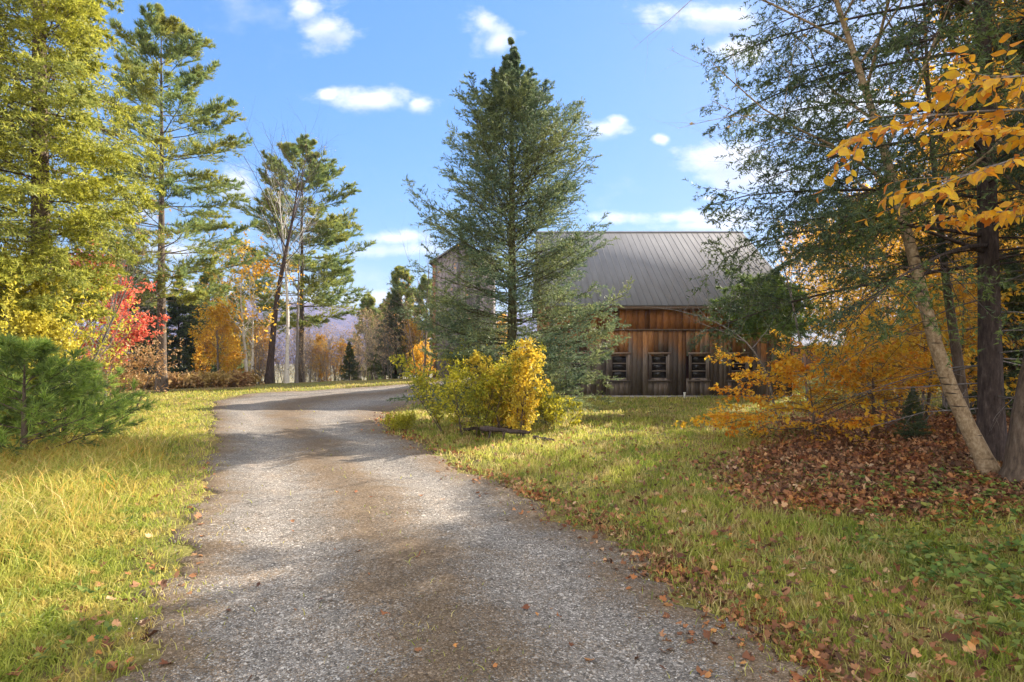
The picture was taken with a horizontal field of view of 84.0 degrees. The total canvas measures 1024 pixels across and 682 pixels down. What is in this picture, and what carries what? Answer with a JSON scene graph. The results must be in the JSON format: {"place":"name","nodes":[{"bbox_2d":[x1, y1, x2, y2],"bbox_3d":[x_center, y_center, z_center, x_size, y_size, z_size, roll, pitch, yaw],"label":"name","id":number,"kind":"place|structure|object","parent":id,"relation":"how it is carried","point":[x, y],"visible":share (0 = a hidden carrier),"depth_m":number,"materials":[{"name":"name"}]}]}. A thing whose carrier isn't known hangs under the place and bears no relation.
{"place":"outdoors","nodes":[
{"label":"outdoors","id":0,"kind":"place"},
{"bbox_2d":[66,301,524,363],"bbox_3d":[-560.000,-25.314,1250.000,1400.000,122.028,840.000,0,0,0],"label":"hill","id":1,"kind":"structure","parent":0,"point":[339,323],"depth_m":1042.07,"materials":[{"name":"tree foliage"},{"name":"forest-covered earth"}]},
{"bbox_2d":[103,377,823,681],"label":"driveway","id":2,"kind":"structure","parent":0,"point":[317,500],"depth_m":3.96,"materials":[{"name":"grey gravel"}]},
{"bbox_2d":[97,395,839,681],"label":"stray grass","id":3,"kind":"structure","parent":2,"relation":"on","point":[137,615],"depth_m":3.64,"materials":[{"name":"green plant"}]},
{"bbox_2d":[0,0,1016,325],"label":"sky","id":4,"kind":"structure","parent":0,"point":[379,76],"materials":[{"name":"blue"}]},
{"bbox_2d":[0,364,1023,681],"bbox_3d":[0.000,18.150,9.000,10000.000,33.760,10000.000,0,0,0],"label":"ground","id":5,"kind":"structure","parent":0,"point":[178,520],"depth_m":4.94,"materials":[{"name":"green plant"}]},
{"bbox_2d":[0,328,59,443],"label":"pine sapling","id":6,"kind":"object","parent":5,"relation":"on","point":[10,424],"visible":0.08,"depth_m":9.46,"materials":[{"name":"green plant"}]},
{"bbox_2d":[0,0,87,319],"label":"hemlock tree","id":7,"kind":"object","parent":5,"relation":"on","point":[15,157],"visible":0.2,"depth_m":10.67,"materials":[{"name":"green plant"}]},
{"bbox_2d":[0,230,119,438],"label":"birch tree","id":8,"kind":"object","parent":5,"relation":"on","point":[22,323],"visible":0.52,"depth_m":9.91,"materials":[{"name":"yellow plant"}]},
{"bbox_2d":[0,360,145,442],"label":"pine sapling","id":9,"kind":"object","parent":5,"relation":"on","point":[120,370],"visible":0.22,"depth_m":9.57,"materials":[{"name":"green plant"}]},
{"bbox_2d":[0,332,162,460],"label":"pine sapling","id":10,"kind":"object","parent":5,"relation":"on","point":[17,351],"visible":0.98,"depth_m":8.48,"materials":[{"name":"green plant"}]},
{"bbox_2d":[0,0,172,436],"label":"hemlock tree","id":11,"kind":"object","parent":5,"relation":"on","point":[82,63],"visible":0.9,"depth_m":10.34,"materials":[{"name":"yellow plant"}]},
{"bbox_2d":[10,190,174,406],"bbox_3d":[-9.254,-1.052,12.178,4.644,5.878,3.919,0,0,0],"label":"bare shrub","id":12,"kind":"object","parent":5,"relation":"on","point":[111,321],"visible":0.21,"depth_m":12.43,"materials":[{"name":"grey plant"}]},
{"bbox_2d":[0,416,195,589],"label":"dry grass","id":13,"kind":"structure","parent":5,"relation":"on","point":[46,447],"depth_m":6.47,"materials":[{"name":"yellow plant"}]},
{"bbox_2d":[62,296,141,414],"bbox_3d":[-10.205,0.358,13.624,2.400,3.114,3.306,0,0,0],"label":"dry bush","id":14,"kind":"object","parent":5,"relation":"on","point":[105,339],"visible":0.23,"depth_m":13.81,"materials":[{"name":"yellow plant"}]},
{"bbox_2d":[66,237,169,401],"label":"maple tree","id":15,"kind":"object","parent":5,"relation":"on","point":[143,327],"visible":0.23,"depth_m":18.81,"materials":[{"name":"red plant"}]},
{"bbox_2d":[67,321,182,408],"bbox_3d":[-10.754,0.689,16.002,3.036,2.559,2.184,0,0,0],"label":"dry bush","id":16,"kind":"object","parent":5,"relation":"on","point":[139,363],"visible":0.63,"depth_m":15.91,"materials":[{"name":"brown plant"}]},
{"bbox_2d":[56,199,196,398],"bbox_3d":[-12.569,-1.368,17.370,5.101,6.757,4.582,0,0,26],"label":"bare shrub","id":17,"kind":"object","parent":5,"relation":"on","point":[117,295],"visible":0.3,"depth_m":17.32,"materials":[{"name":"grey plant"}]},
{"bbox_2d":[98,259,182,375],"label":"spruce tree","id":18,"kind":"object","parent":5,"relation":"on","point":[153,310],"visible":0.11,"depth_m":27.05,"materials":[{"name":"green plant"}]},
{"bbox_2d":[51,1,266,392],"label":"pine tree","id":19,"kind":"object","parent":5,"relation":"on","point":[159,23],"visible":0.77,"depth_m":21.94,"materials":[{"name":"green plant"}]},
{"bbox_2d":[137,279,216,374],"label":"spruce tree","id":20,"kind":"object","parent":5,"relation":"on","point":[176,320],"visible":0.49,"depth_m":29.27,"materials":[{"name":"green plant"}]},
{"bbox_2d":[102,369,264,390],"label":"bracken","id":21,"kind":"object","parent":5,"relation":"on","point":[218,378],"visible":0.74,"depth_m":24.68,"materials":[{"name":"brown plant"}]},
{"bbox_2d":[168,287,223,372],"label":"spruce tree","id":22,"kind":"object","parent":5,"relation":"on","point":[200,305],"visible":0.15,"depth_m":32.79,"materials":[{"name":"green plant"}]},
{"bbox_2d":[191,322,216,373],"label":"maple tree","id":23,"kind":"object","parent":5,"relation":"on","point":[200,362],"visible":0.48,"depth_m":27.98,"materials":[{"name":"orange plant"}]},
{"bbox_2d":[184,266,243,371],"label":"pine tree","id":24,"kind":"object","parent":5,"relation":"on","point":[205,278],"visible":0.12,"depth_m":36.65,"materials":[{"name":"green plant"}]},
{"bbox_2d":[188,296,243,370],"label":"birch tree","id":25,"kind":"object","parent":5,"relation":"on","point":[219,311],"visible":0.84,"depth_m":26.59,"materials":[{"name":"orange plant"}]},
{"bbox_2d":[203,313,244,372],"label":"birch tree","id":26,"kind":"object","parent":5,"relation":"on","point":[222,349],"visible":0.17,"depth_m":30.01,"materials":[{"name":"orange plant"}]},
{"bbox_2d":[219,337,246,372],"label":"birch tree","id":27,"kind":"object","parent":5,"relation":"on","point":[236,357],"visible":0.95,"depth_m":26.12,"materials":[{"name":"orange plant"}]},
{"bbox_2d":[220,291,255,372],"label":"pine tree","id":28,"kind":"object","parent":5,"relation":"on","point":[233,300],"visible":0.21,"depth_m":41.74,"materials":[{"name":"green plant"}]},
{"bbox_2d":[189,221,304,372],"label":"birch tree","id":29,"kind":"object","parent":5,"relation":"on","point":[251,282],"visible":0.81,"depth_m":27.02,"materials":[{"name":"orange plant"}]},
{"bbox_2d":[236,298,281,382],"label":"bare shrub","id":30,"kind":"object","parent":5,"relation":"on","point":[256,352],"visible":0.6,"depth_m":30.36,"materials":[{"name":"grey plant"}]},
{"bbox_2d":[246,318,278,382],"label":"maple tree","id":31,"kind":"object","parent":5,"relation":"on","point":[260,346],"visible":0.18,"depth_m":32.99,"materials":[{"name":"grey plant"}]},
{"bbox_2d":[249,311,295,382],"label":"bare shrub","id":32,"kind":"object","parent":5,"relation":"on","point":[261,349],"visible":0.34,"depth_m":32.60,"materials":[{"name":"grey plant"}]},
{"bbox_2d":[239,157,326,382],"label":"birch tree","id":33,"kind":"object","parent":5,"relation":"on","point":[286,375],"visible":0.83,"depth_m":27.84,"materials":[{"name":"white plant"}]},
{"bbox_2d":[226,99,341,383],"bbox_3d":[-11.062,-5.424,28.127,6.004,15.201,7.719,0,0,0],"label":"bare tree","id":34,"kind":"object","parent":5,"relation":"on","point":[269,376],"visible":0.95,"depth_m":27.52,"materials":[{"name":"brown plant"}]},
{"bbox_2d":[249,186,331,382],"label":"bare tree","id":35,"kind":"object","parent":5,"relation":"on","point":[296,379],"visible":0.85,"depth_m":28.33,"materials":[{"name":"grey plant"}]},
{"bbox_2d":[264,314,317,382],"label":"bare shrub","id":36,"kind":"object","parent":5,"relation":"on","point":[293,361],"visible":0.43,"depth_m":32.01,"materials":[{"name":"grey plant"}]},
{"bbox_2d":[0,380,591,681],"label":"verge grass","id":37,"kind":"structure","parent":5,"relation":"on","point":[15,617],"depth_m":4.71,"materials":[{"name":"green plant"}]},
{"bbox_2d":[221,133,375,381],"bbox_3d":[-11.594,-4.502,31.298,8.123,13.713,8.907,0,0,0],"label":"pine tree","id":38,"kind":"object","parent":5,"relation":"on","point":[334,264],"visible":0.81,"depth_m":30.45,"materials":[{"name":"green plant"}]},
{"bbox_2d":[289,315,327,381],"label":"bare shrub","id":39,"kind":"object","parent":5,"relation":"on","point":[302,369],"visible":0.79,"depth_m":30.52,"materials":[{"name":"brown plant"}]},
{"bbox_2d":[294,324,337,381],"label":"bare shrub","id":40,"kind":"object","parent":5,"relation":"on","point":[312,377],"visible":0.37,"depth_m":33.76,"materials":[{"name":"brown plant"}]},
{"bbox_2d":[307,333,334,381],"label":"birch tree","id":41,"kind":"object","parent":5,"relation":"on","point":[318,366],"visible":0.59,"depth_m":32.90,"materials":[{"name":"brown plant"}]},
{"bbox_2d":[310,325,351,380],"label":"bare shrub","id":42,"kind":"object","parent":5,"relation":"on","point":[326,368],"visible":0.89,"depth_m":31.76,"materials":[{"name":"brown plant"}]},
{"bbox_2d":[326,338,355,374],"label":"birch tree","id":43,"kind":"object","parent":5,"relation":"on","point":[340,349],"visible":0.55,"depth_m":33.43,"materials":[{"name":"brown plant"}]},
{"bbox_2d":[317,317,368,380],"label":"bare shrub","id":44,"kind":"object","parent":5,"relation":"on","point":[333,339],"visible":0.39,"depth_m":34.72,"materials":[{"name":"brown plant"}]},
{"bbox_2d":[334,341,361,380],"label":"spruce tree","id":45,"kind":"object","parent":5,"relation":"on","point":[348,360],"visible":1,"depth_m":31.40,"materials":[{"name":"green plant"}]},
{"bbox_2d":[338,323,375,379],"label":"bare shrub","id":46,"kind":"object","parent":5,"relation":"on","point":[360,363],"visible":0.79,"depth_m":32.91,"materials":[{"name":"brown plant"}]},
{"bbox_2d":[346,294,383,379],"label":"pine tree","id":47,"kind":"object","parent":5,"relation":"on","point":[369,300],"visible":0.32,"depth_m":45.73,"materials":[{"name":"green plant"}]},
{"bbox_2d":[347,310,382,379],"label":"bare shrub","id":48,"kind":"object","parent":5,"relation":"on","point":[365,370],"visible":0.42,"depth_m":35.47,"materials":[{"name":"brown plant"}]},
{"bbox_2d":[351,301,403,379],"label":"bare shrub","id":49,"kind":"object","parent":5,"relation":"on","point":[368,346],"visible":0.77,"depth_m":32.65,"materials":[{"name":"brown plant"}]},
{"bbox_2d":[356,307,407,379],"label":"bare shrub","id":50,"kind":"object","parent":5,"relation":"on","point":[375,339],"visible":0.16,"depth_m":38.35,"materials":[{"name":"brown plant"}]},
{"bbox_2d":[368,304,419,378],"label":"bare shrub","id":51,"kind":"object","parent":5,"relation":"on","point":[393,353],"visible":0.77,"depth_m":31.65,"materials":[{"name":"brown plant"}]},
{"bbox_2d":[367,290,421,378],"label":"spruce tree","id":52,"kind":"object","parent":5,"relation":"on","point":[395,297],"visible":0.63,"depth_m":32.62,"materials":[{"name":"green plant"}]},
{"bbox_2d":[380,411,415,431],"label":"bush","id":53,"kind":"object","parent":5,"relation":"on","point":[400,421],"visible":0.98,"depth_m":11.45,"materials":[{"name":"green plant"}]},
{"bbox_2d":[374,294,428,377],"bbox_3d":[-6.578,-0.401,34.091,3.535,5.409,4.668,0,0,35],"label":"bare shrub","id":54,"kind":"object","parent":5,"relation":"on","point":[405,325],"visible":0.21,"depth_m":33.73,"materials":[{"name":"brown plant"}]},
{"bbox_2d":[377,265,429,378],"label":"pine tree","id":55,"kind":"object","parent":5,"relation":"on","point":[396,275],"visible":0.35,"depth_m":39.64,"materials":[{"name":"green plant"}]},
{"bbox_2d":[398,319,424,376],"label":"maple tree","id":56,"kind":"object","parent":5,"relation":"on","point":[414,330],"visible":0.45,"depth_m":32.78,"materials":[{"name":"orange plant"}]},
{"bbox_2d":[405,337,437,377],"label":"maple tree","id":57,"kind":"object","parent":5,"relation":"on","point":[420,354],"visible":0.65,"depth_m":26.86,"materials":[{"name":"brown plant"}]},
{"bbox_2d":[412,274,431,376],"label":"pine tree","id":58,"kind":"object","parent":5,"relation":"on","point":[423,279],"visible":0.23,"depth_m":43.50,"materials":[{"name":"green plant"}]},
{"bbox_2d":[389,211,473,378],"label":"bare tree","id":59,"kind":"object","parent":5,"relation":"on","point":[422,306],"visible":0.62,"depth_m":24.42,"materials":[{"name":"brown plant"}]},
{"bbox_2d":[429,242,494,377],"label":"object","id":60,"kind":"structure","parent":5,"relation":"on","point":[446,275],"depth_m":31.98,"materials":[{"name":"grey metal"}]},
{"bbox_2d":[387,338,546,436],"bbox_3d":[-0.689,0.888,11.111,2.594,1.917,2.535,0,0,35],"label":"forsythia bush","id":61,"kind":"object","parent":5,"relation":"on","point":[458,376],"visible":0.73,"depth_m":10.66,"materials":[{"name":"yellow plant"}]},
{"bbox_2d":[480,426,529,440],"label":"fallen branch","id":62,"kind":"object","parent":5,"relation":"on","point":[489,429],"visible":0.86,"depth_m":10.30,"materials":[{"name":"brown wood"}]},
{"bbox_2d":[463,337,553,436],"bbox_3d":[-0.034,0.872,10.575,1.555,1.908,1.349,0,0,43],"label":"golden bush","id":63,"kind":"object","parent":5,"relation":"on","point":[519,396],"visible":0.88,"depth_m":10.38,"materials":[{"name":"yellow plant"}]},
{"bbox_2d":[386,37,634,429],"bbox_3d":[-0.046,-2.402,13.366,5.785,9.508,5.478,0,0,0],"label":"spruce tree","id":64,"kind":"object","parent":5,"relation":"on","point":[511,84],"visible":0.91,"depth_m":12.60,"materials":[{"name":"green plant"}]},
{"bbox_2d":[0,400,1023,681],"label":"leaf litter","id":65,"kind":"object","parent":5,"relation":"on","point":[834,456],"visible":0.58,"depth_m":5.89,"materials":[{"name":"brown plant"}]},
{"bbox_2d":[0,423,1023,681],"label":"ground plants","id":66,"kind":"object","parent":5,"relation":"on","point":[966,567],"visible":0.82,"depth_m":4.27,"materials":[{"name":"green plant"}]},
{"bbox_2d":[531,381,582,428],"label":"bush","id":67,"kind":"object","parent":5,"relation":"on","point":[550,411],"visible":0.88,"depth_m":11.83,"materials":[{"name":"yellow plant"}]},
{"bbox_2d":[532,231,802,397],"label":"barn","id":68,"kind":"structure","parent":5,"relation":"on","point":[651,359],"depth_m":20.29,"materials":[{"name":"brown wood"},{"name":"grey metal"}]},
{"bbox_2d":[570,352,590,381],"bbox_3d":[2.415,0.920,20.256,0.820,1.040,0.112,0,0,0],"label":"window","id":69,"kind":"structure","parent":68,"relation":"in","point":[578,363],"depth_m":20.28,"materials":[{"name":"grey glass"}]},
{"bbox_2d":[608,352,630,381],"bbox_3d":[3.830,0.920,20.256,0.820,1.040,0.112,0,0,0],"label":"window","id":70,"kind":"structure","parent":68,"relation":"in","point":[619,366],"depth_m":20.28,"materials":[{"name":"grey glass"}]},
{"bbox_2d":[648,352,670,381],"bbox_3d":[5.245,0.920,20.256,0.820,1.040,0.112,0,0,0],"label":"window","id":71,"kind":"structure","parent":68,"relation":"in","point":[659,366],"depth_m":20.28,"materials":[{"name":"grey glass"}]},
{"bbox_2d":[687,352,710,381],"bbox_3d":[6.660,0.920,20.256,0.820,1.040,0.112,0,0,0],"label":"window","id":72,"kind":"structure","parent":68,"relation":"in","point":[698,366],"depth_m":20.28,"materials":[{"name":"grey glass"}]},
{"bbox_2d":[727,352,750,381],"bbox_3d":[8.075,0.920,20.256,0.820,1.040,0.112,0,0,0],"label":"window","id":73,"kind":"structure","parent":68,"relation":"in","point":[732,369],"depth_m":20.28,"materials":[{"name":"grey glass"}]},
{"bbox_2d":[622,230,794,422],"bbox_3d":[4.164,-0.573,11.923,4.033,4.899,2.893,0,0,0],"label":"bare sapling","id":74,"kind":"object","parent":5,"relation":"on","point":[765,371],"visible":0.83,"depth_m":11.99,"materials":[{"name":"grey plant"}]},
{"bbox_2d":[706,267,837,403],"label":"deciduous tree","id":75,"kind":"object","parent":5,"relation":"on","point":[750,323],"visible":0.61,"depth_m":17.59,"materials":[{"name":"green plant"}]},
{"bbox_2d":[775,220,834,314],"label":"maple tree","id":76,"kind":"object","parent":5,"relation":"on","point":[799,240],"visible":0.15,"depth_m":46.00,"materials":[{"name":"orange plant"}]},
{"bbox_2d":[673,71,942,415],"bbox_3d":[7.071,-2.188,14.314,6.719,8.340,3.859,0,0,16],"label":"bare tree","id":77,"kind":"object","parent":5,"relation":"on","point":[802,359],"visible":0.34,"depth_m":14.23,"materials":[{"name":"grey plant"}]},
{"bbox_2d":[787,227,844,317],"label":"maple tree","id":78,"kind":"object","parent":5,"relation":"on","point":[817,278],"visible":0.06,"depth_m":55.62,"materials":[{"name":"orange plant"}]},
{"bbox_2d":[671,309,964,445],"bbox_3d":[5.236,0.696,9.832,4.095,2.693,3.749,0,0,36],"label":"beech tree","id":79,"kind":"object","parent":5,"relation":"on","point":[792,363],"visible":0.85,"depth_m":9.50,"materials":[{"name":"brown plant"}]},
{"bbox_2d":[623,0,1023,477],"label":"birch tree","id":80,"kind":"object","parent":5,"relation":"on","point":[984,460],"visible":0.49,"depth_m":6.74,"materials":[{"name":"brown plant"}]},
{"bbox_2d":[792,329,857,373],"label":"shed","id":81,"kind":"structure","parent":5,"relation":"on","point":[807,341],"depth_m":33.98,"materials":[{"name":"metal"}]},
{"bbox_2d":[798,211,882,316],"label":"maple tree","id":82,"kind":"object","parent":5,"relation":"on","point":[821,288],"visible":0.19,"depth_m":39.78,"materials":[{"name":"brown plant"}]},
{"bbox_2d":[800,185,902,313],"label":"maple tree","id":83,"kind":"object","parent":5,"relation":"on","point":[885,248],"visible":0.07,"depth_m":32.16,"materials":[{"name":"brown plant"}]},
{"bbox_2d":[682,0,1023,463],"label":"hemlock tree","id":84,"kind":"object","parent":5,"relation":"on","point":[991,422],"visible":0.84,"depth_m":6.98,"materials":[{"name":"green plant"}]},
{"bbox_2d":[841,333,896,409],"bbox_3d":[9.677,0.735,15.752,2.072,2.481,1.728,0,0,-36],"label":"bare shrub","id":85,"kind":"object","parent":5,"relation":"on","point":[867,373],"visible":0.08,"depth_m":15.54,"materials":[{"name":"brown plant"}]},
{"bbox_2d":[861,317,906,407],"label":"maple tree","id":86,"kind":"object","parent":5,"relation":"on","point":[880,365],"visible":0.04,"depth_m":16.07,"materials":[{"name":"orange plant"}]},
{"bbox_2d":[858,175,918,308],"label":"maple tree","id":87,"kind":"object","parent":5,"relation":"on","point":[884,251],"visible":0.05,"depth_m":35.97,"materials":[{"name":"orange plant"}]},
{"bbox_2d":[790,0,997,435],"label":"maple tree","id":88,"kind":"object","parent":5,"relation":"on","point":[956,353],"visible":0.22,"depth_m":8.65,"materials":[{"name":"brown plant"}]},
{"bbox_2d":[773,278,1015,433],"bbox_3d":[6.929,0.461,10.132,3.930,2.878,3.954,0,0,-40],"label":"beech tree","id":89,"kind":"object","parent":5,"relation":"on","point":[899,350],"visible":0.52,"depth_m":10.22,"materials":[{"name":"brown plant"}]},
{"bbox_2d":[870,243,939,326],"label":"maple tree","id":90,"kind":"object","parent":5,"relation":"on","point":[901,280],"visible":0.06,"depth_m":24.10,"materials":[{"name":"orange plant"}]},
{"bbox_2d":[795,0,1023,486],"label":"maple tree","id":91,"kind":"object","parent":5,"relation":"on","point":[1012,467],"visible":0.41,"depth_m":6.20,"materials":[{"name":"brown plant"}]},
{"bbox_2d":[795,158,1023,389],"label":"beech tree","id":92,"kind":"object","parent":5,"relation":"on","point":[1000,197],"visible":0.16,"depth_m":12.34,"materials":[{"name":"brown plant"}]},
{"bbox_2d":[892,386,932,440],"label":"spruce tree","id":93,"kind":"object","parent":5,"relation":"on","point":[912,398],"visible":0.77,"depth_m":8.86,"materials":[{"name":"green plant"}]},
{"bbox_2d":[812,33,1023,232],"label":"beech tree","id":94,"kind":"object","parent":5,"relation":"on","point":[987,83],"visible":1,"depth_m":2.92,"materials":[{"name":"yellow plant"}]},
{"bbox_2d":[817,224,1023,417],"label":"beech tree","id":95,"kind":"object","parent":5,"relation":"on","point":[965,355],"visible":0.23,"depth_m":10.40,"materials":[{"name":"brown plant"}]},
{"bbox_2d":[876,296,964,415],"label":"birch tree","id":96,"kind":"object","parent":5,"relation":"on","point":[915,345],"visible":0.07,"depth_m":13.89,"materials":[{"name":"yellow plant"}]},
{"bbox_2d":[879,128,972,369],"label":"maple tree","id":97,"kind":"object","parent":5,"relation":"on","point":[930,201],"visible":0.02,"depth_m":29.80,"materials":[{"name":"orange plant"}]},
{"bbox_2d":[910,285,976,411],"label":"birch tree","id":98,"kind":"object","parent":5,"relation":"on","point":[945,402],"visible":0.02,"depth_m":14.96,"materials":[{"name":"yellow plant"}]},
{"bbox_2d":[875,1,1023,401],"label":"maple tree","id":99,"kind":"object","parent":5,"relation":"on","point":[920,90],"visible":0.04,"depth_m":16.27,"materials":[{"name":"yellow plant"}]},
{"bbox_2d":[928,281,977,414],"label":"maple tree","id":100,"kind":"object","parent":5,"relation":"on","point":[972,332],"visible":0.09,"depth_m":12.87,"materials":[{"name":"orange plant"}]},
{"bbox_2d":[892,123,1021,308],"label":"maple tree","id":101,"kind":"object","parent":5,"relation":"on","point":[958,155],"visible":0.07,"depth_m":16.68,"materials":[{"name":"orange plant"}]},
{"bbox_2d":[894,0,1023,244],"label":"maple tree","id":102,"kind":"object","parent":5,"relation":"on","point":[935,83],"visible":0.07,"depth_m":13.53,"materials":[{"name":"yellow plant"}]},
{"bbox_2d":[899,75,1019,283],"bbox_3d":[19.262,-4.584,23.797,5.729,13.231,6.737,0,0,-11],"label":"maple tree","id":103,"kind":"object","parent":5,"relation":"on","point":[954,190],"visible":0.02,"depth_m":24.16,"materials":[{"name":"orange plant"}]},
{"bbox_2d":[935,258,1023,416],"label":"spruce tree","id":104,"kind":"object","parent":5,"relation":"on","point":[1014,305],"visible":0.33,"depth_m":10.36,"materials":[{"name":"green plant"}]},
{"bbox_2d":[959,252,1022,400],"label":"birch tree","id":105,"kind":"object","parent":5,"relation":"on","point":[966,336],"depth_m":12.08,"materials":[{"name":"yellow plant"}]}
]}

